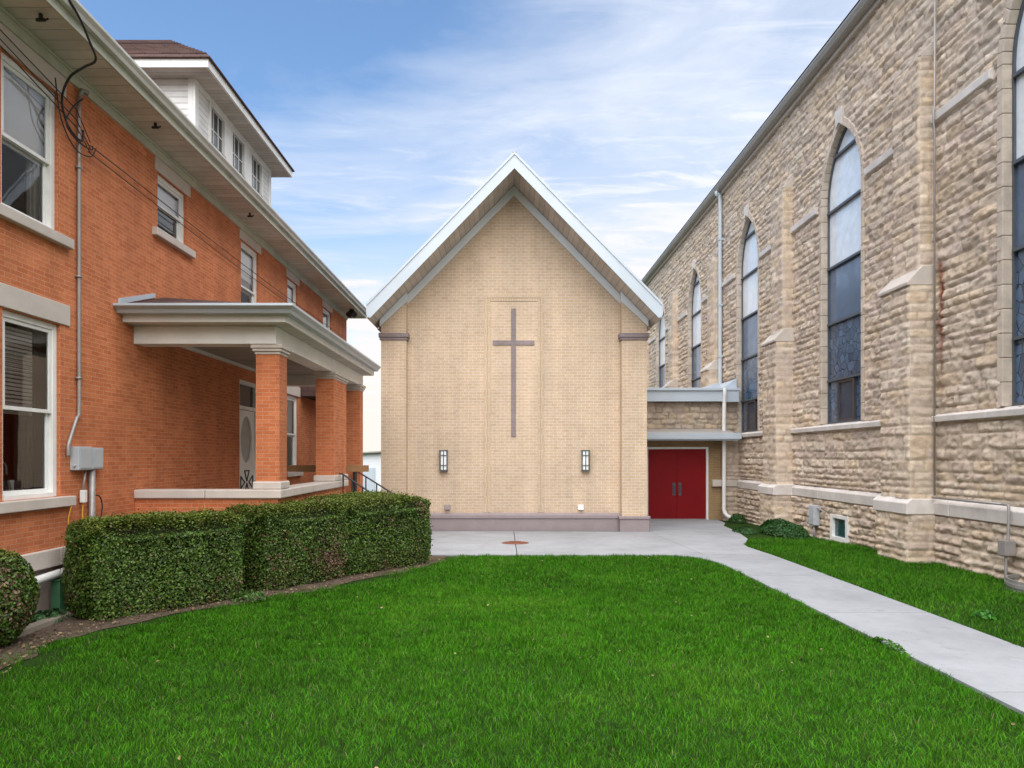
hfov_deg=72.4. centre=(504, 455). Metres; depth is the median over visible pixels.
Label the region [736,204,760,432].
window
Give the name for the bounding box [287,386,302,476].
window
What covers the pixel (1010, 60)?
window
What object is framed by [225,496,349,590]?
hedge
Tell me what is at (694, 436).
entrance link
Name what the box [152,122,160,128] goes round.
soffit hook
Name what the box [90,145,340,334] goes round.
wall wire
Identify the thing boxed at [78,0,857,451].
sky
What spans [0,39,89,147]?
wall wire
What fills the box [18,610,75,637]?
garden kerb
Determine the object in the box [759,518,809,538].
shrub
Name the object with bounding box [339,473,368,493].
stair railing
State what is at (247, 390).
door
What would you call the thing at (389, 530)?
hedge
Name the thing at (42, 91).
wall wire
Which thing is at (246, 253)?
window
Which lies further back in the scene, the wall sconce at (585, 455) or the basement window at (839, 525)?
the wall sconce at (585, 455)
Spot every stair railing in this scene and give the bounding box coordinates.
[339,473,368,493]
[353,472,392,492]
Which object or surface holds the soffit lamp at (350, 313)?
attached to the brick house
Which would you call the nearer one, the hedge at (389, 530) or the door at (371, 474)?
the hedge at (389, 530)
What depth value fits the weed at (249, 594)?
9.07 m
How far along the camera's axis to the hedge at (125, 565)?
8.40 m
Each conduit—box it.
[66,88,89,455]
[931,0,1009,540]
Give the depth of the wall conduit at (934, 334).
12.35 m
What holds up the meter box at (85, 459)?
attached to the brick house
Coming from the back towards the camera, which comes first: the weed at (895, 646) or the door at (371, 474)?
the door at (371, 474)
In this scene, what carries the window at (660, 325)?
in the stone church
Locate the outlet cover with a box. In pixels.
[578,505,583,509]
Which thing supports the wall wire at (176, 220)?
attached to the brick house
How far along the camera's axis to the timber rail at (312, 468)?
14.87 m
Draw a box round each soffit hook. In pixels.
[35,13,48,21]
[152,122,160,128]
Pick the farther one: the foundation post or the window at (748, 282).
the window at (748, 282)
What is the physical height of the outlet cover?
0.150 m
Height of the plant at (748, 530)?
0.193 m
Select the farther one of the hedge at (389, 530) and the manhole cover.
the manhole cover
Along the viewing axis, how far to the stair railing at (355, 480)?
16.08 m
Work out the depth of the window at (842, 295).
16.18 m
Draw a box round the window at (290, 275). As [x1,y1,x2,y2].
[286,268,298,304]
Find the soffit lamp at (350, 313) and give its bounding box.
[346,309,356,317]
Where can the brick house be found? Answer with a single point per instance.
(213, 378)
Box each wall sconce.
[439,450,447,470]
[581,450,589,470]
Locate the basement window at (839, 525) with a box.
[826,514,850,543]
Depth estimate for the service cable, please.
8.47 m
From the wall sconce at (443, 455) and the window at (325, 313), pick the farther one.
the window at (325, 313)
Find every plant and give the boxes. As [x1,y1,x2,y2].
[728,514,745,523]
[732,526,756,534]
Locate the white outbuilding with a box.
[363,451,380,490]
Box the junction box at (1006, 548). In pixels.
[998,540,1015,578]
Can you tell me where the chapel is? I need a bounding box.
[366,151,662,531]
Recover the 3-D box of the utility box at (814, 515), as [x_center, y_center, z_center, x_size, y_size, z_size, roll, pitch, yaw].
[7.524,1.625,16.872,0.152,0.850,0.655,0,0,0]
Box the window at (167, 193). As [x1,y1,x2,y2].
[152,156,195,258]
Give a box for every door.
[239,379,255,488]
[363,468,374,490]
[648,449,676,518]
[677,449,705,518]
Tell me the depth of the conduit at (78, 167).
8.96 m
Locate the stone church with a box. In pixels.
[641,0,1023,582]
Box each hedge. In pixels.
[59,506,248,620]
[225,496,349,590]
[303,488,433,575]
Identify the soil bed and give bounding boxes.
[0,556,447,668]
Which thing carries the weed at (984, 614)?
on the ground at (46, 655)
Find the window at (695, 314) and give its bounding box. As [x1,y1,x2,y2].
[688,259,702,387]
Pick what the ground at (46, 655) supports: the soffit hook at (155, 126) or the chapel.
the chapel
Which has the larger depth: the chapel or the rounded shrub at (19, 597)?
the chapel
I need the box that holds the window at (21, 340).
[0,282,75,513]
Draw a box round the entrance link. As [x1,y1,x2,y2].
[647,379,741,520]
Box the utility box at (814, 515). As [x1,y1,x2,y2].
[809,505,824,537]
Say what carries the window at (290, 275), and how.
in the brick house
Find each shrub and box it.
[0,548,40,646]
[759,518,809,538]
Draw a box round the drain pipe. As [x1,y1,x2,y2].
[35,568,64,583]
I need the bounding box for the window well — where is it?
[1004,574,1023,592]
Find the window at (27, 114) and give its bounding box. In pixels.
[0,22,73,249]
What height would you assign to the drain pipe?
0.145 m
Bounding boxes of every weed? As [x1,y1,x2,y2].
[29,608,71,623]
[231,588,267,602]
[872,636,908,655]
[970,609,999,619]
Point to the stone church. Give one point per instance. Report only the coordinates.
(787, 280)
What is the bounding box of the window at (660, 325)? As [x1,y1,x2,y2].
[656,294,665,387]
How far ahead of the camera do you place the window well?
9.91 m
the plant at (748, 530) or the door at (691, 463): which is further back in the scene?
the door at (691, 463)
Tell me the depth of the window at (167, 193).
11.68 m
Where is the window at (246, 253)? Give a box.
[239,228,260,302]
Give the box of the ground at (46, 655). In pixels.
[0,491,1023,767]
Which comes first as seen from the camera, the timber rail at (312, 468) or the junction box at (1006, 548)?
the junction box at (1006, 548)
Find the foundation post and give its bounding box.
[49,577,65,609]
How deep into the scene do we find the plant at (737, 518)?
21.81 m
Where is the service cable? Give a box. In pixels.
[55,0,96,156]
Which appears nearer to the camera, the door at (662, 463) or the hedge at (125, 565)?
the hedge at (125, 565)
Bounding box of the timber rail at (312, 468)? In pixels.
[287,465,368,471]
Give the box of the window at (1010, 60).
[997,0,1023,406]
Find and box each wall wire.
[0,29,90,142]
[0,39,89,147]
[0,45,90,152]
[88,151,287,302]
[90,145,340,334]
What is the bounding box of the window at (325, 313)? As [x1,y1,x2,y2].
[322,299,332,329]
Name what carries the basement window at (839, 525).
in the stone church
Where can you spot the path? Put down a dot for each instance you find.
(992, 667)
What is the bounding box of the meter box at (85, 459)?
[70,447,102,518]
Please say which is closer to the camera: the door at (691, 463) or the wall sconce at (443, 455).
the wall sconce at (443, 455)
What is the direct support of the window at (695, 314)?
in the stone church
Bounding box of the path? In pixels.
[423,519,1023,713]
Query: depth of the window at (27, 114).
8.30 m
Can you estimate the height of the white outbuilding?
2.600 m
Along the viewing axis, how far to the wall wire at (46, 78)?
8.24 m
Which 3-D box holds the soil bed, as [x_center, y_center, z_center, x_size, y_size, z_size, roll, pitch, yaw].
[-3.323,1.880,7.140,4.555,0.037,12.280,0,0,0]
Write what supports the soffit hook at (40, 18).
attached to the brick house
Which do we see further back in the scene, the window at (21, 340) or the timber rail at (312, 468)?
the timber rail at (312, 468)
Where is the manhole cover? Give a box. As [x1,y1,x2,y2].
[502,541,528,543]
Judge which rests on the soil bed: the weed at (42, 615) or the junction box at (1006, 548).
the weed at (42, 615)
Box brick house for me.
[0,0,380,612]
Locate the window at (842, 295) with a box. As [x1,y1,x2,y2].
[819,106,865,424]

